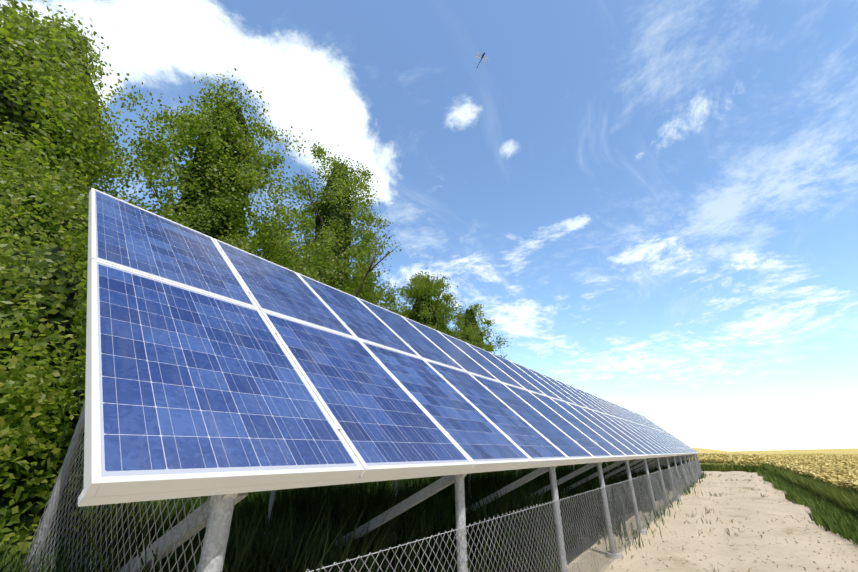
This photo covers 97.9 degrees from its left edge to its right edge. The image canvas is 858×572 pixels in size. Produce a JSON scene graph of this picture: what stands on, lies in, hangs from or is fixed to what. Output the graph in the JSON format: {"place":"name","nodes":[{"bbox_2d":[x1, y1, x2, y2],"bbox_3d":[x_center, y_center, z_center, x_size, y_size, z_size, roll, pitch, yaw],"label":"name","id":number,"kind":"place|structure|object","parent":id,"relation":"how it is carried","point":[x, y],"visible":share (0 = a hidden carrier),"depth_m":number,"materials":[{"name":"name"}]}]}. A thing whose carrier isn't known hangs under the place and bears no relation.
{"place":"outdoors","nodes":[
{"label":"outdoors","id":0,"kind":"place"},
{"bbox_2d":[0,0,857,450],"label":"sky","id":1,"kind":"structure","parent":0,"point":[655,201],"materials":[{"name":"blue"}]},
{"bbox_2d":[558,471,857,571],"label":"ground","id":2,"kind":"structure","parent":0,"point":[724,553],"depth_m":6.00,"materials":[{"name":"beige sand"}]},
{"bbox_2d":[22,402,210,571],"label":"fence","id":3,"kind":"object","parent":2,"relation":"on","point":[164,536],"visible":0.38,"depth_m":1.86,"materials":[{"name":"metal"}]},
{"bbox_2d":[0,457,694,571],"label":"shade grass","id":4,"kind":"structure","parent":2,"relation":"on","point":[306,527],"depth_m":3.61,"materials":[{"name":"green plant"}]},
{"bbox_2d":[306,460,701,571],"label":"fence","id":5,"kind":"object","parent":2,"relation":"on","point":[676,480],"visible":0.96,"depth_m":4.36,"materials":[{"name":"metal"}]},
{"bbox_2d":[308,463,686,571],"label":"fence fittings","id":6,"kind":"object","parent":5,"relation":"attached to","point":[475,524],"visible":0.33,"depth_m":2.46,"materials":[{"name":"grey metal"}]},
{"bbox_2d":[579,470,707,569],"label":"weeds","id":7,"kind":"object","parent":2,"relation":"on","point":[686,492],"visible":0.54,"depth_m":7.41,"materials":[{"name":"green plant"}]},
{"bbox_2d":[605,475,703,558],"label":"concrete footings","id":8,"kind":"object","parent":2,"relation":"on","point":[619,555],"visible":0.04,"depth_m":5.03,"materials":[{"name":"grey concrete"}]},
{"bbox_2d":[568,473,857,571],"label":"path pebbles","id":9,"kind":"object","parent":2,"relation":"on","point":[796,542],"visible":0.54,"depth_m":5.46,"materials":[{"name":"beige gravel"}]},
{"bbox_2d":[754,468,857,543],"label":"verge","id":10,"kind":"structure","parent":2,"relation":"on","point":[842,522],"depth_m":7.66,"materials":[{"name":"green plant"}]},
{"bbox_2d":[762,462,857,515],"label":"grass","id":11,"kind":"structure","parent":2,"relation":"on","point":[847,498],"depth_m":9.18,"materials":[{"name":"green plant"}]},
{"bbox_2d":[757,453,857,490],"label":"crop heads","id":12,"kind":"object","parent":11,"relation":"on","point":[832,468],"visible":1,"depth_m":15.77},
{"bbox_2d":[602,447,857,491],"bbox_3d":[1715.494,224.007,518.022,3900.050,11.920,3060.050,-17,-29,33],"label":"crop field","id":13,"kind":"structure","parent":0,"point":[811,451],"depth_m":150.65,"materials":[{"name":"yellow plant"}]},
{"bbox_2d":[629,453,765,463],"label":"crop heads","id":14,"kind":"object","parent":13,"relation":"on","point":[727,458],"visible":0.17,"depth_m":27.41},
{"bbox_2d":[650,472,823,571],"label":"grass tufts","id":15,"kind":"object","parent":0,"point":[739,516],"depth_m":7.91,"materials":[{"name":"plant"}]},
{"bbox_2d":[684,471,792,571],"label":"path weeds","id":16,"kind":"object","parent":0,"point":[713,510],"depth_m":8.40,"materials":[{"name":"plant"}]},
{"label":"ground","id":17,"kind":"structure","parent":0,"visible":0},
{"bbox_2d":[0,0,159,221],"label":"dense tree","id":18,"kind":"object","parent":17,"relation":"on","point":[79,102],"depth_m":7.32,"materials":[{"name":"green plant"}]},
{"bbox_2d":[0,219,164,567],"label":"hedge","id":19,"kind":"object","parent":17,"relation":"on","point":[26,399],"depth_m":3.31,"materials":[{"name":"green plant"}]},
{"bbox_2d":[0,140,196,520],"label":"tree","id":20,"kind":"object","parent":17,"relation":"on","point":[60,195],"depth_m":5.22,"materials":[{"name":"green plant"}]},
{"bbox_2d":[84,68,324,497],"bbox_3d":[-6.790,-0.713,11.438,7.014,13.419,8.528,-17,-29,33],"label":"poplar tree","id":21,"kind":"object","parent":17,"relation":"on","point":[190,125],"depth_m":11.53,"materials":[{"name":"green plant"}]},
{"bbox_2d":[254,237,311,277],"bbox_3d":[-6.263,1.974,12.880,5.315,9.389,7.243,1,-24,-3],"label":"tree","id":22,"kind":"object","parent":17,"relation":"on","point":[276,252],"depth_m":14.39,"materials":[{"name":"green plant"}]},
{"bbox_2d":[248,140,413,485],"bbox_3d":[-4.296,0.321,14.618,6.982,14.099,9.122,-1,-24,3],"label":"poplar tree","id":23,"kind":"object","parent":17,"relation":"on","point":[361,250],"depth_m":15.20,"materials":[{"name":"green plant"}]},
{"bbox_2d":[97,464,580,523],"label":"grass","id":24,"kind":"structure","parent":17,"relation":"on","point":[203,500],"depth_m":7.88,"materials":[{"name":"green plant"}]},
{"bbox_2d":[27,403,698,571],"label":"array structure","id":25,"kind":"object","parent":17,"relation":"on","point":[215,541],"visible":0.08,"depth_m":2.60,"materials":[{"name":"grey metal"}]},
{"bbox_2d":[78,188,698,506],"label":"solar frames","id":26,"kind":"structure","parent":25,"relation":"on","point":[98,489],"depth_m":1.81,"materials":[{"name":"white metal"}]},
{"bbox_2d":[95,190,698,476],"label":"solar panels","id":27,"kind":"object","parent":26,"relation":"in","point":[190,381],"visible":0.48,"depth_m":2.44,"materials":[{"name":"blue glass"}]},
{"bbox_2d":[218,247,686,448],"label":"module clamps","id":28,"kind":"object","parent":26,"relation":"on","point":[337,426],"visible":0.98,"depth_m":3.77,"materials":[{"name":"metal"}]},
{"bbox_2d":[354,258,405,312],"bbox_3d":[-2.809,3.310,16.566,6.598,10.212,5.932,-17,-29,33],"label":"tree","id":29,"kind":"object","parent":17,"relation":"on","point":[386,306],"depth_m":17.46,"materials":[{"name":"green plant"}]},
{"bbox_2d":[389,268,494,352],"bbox_3d":[-0.316,3.913,18.702,8.190,10.835,6.150,-17,-29,33],"label":"poplar tree","id":30,"kind":"object","parent":17,"relation":"on","point":[419,283],"depth_m":19.41,"materials":[{"name":"green plant"}]},
{"bbox_2d":[436,311,475,345],"bbox_3d":[0.989,5.702,21.228,6.295,9.604,5.971,-17,-29,33],"label":"tree","id":31,"kind":"object","parent":17,"relation":"on","point":[444,321],"depth_m":21.93,"materials":[{"name":"green plant"}]},
{"bbox_2d":[450,302,512,359],"bbox_3d":[3.084,6.039,22.729,7.782,10.786,6.099,-17,-29,33],"label":"poplar tree","id":32,"kind":"object","parent":17,"relation":"on","point":[488,322],"depth_m":23.81,"materials":[{"name":"green plant"}]},
{"bbox_2d":[604,462,763,472],"bbox_3d":[15.531,14.075,29.453,17.303,0.670,1.020,-17,-29,33],"label":"crop edge","id":33,"kind":"object","parent":17,"relation":"on","point":[727,467],"visible":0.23,"depth_m":25.70,"materials":[{"name":"green plant"}]}
]}

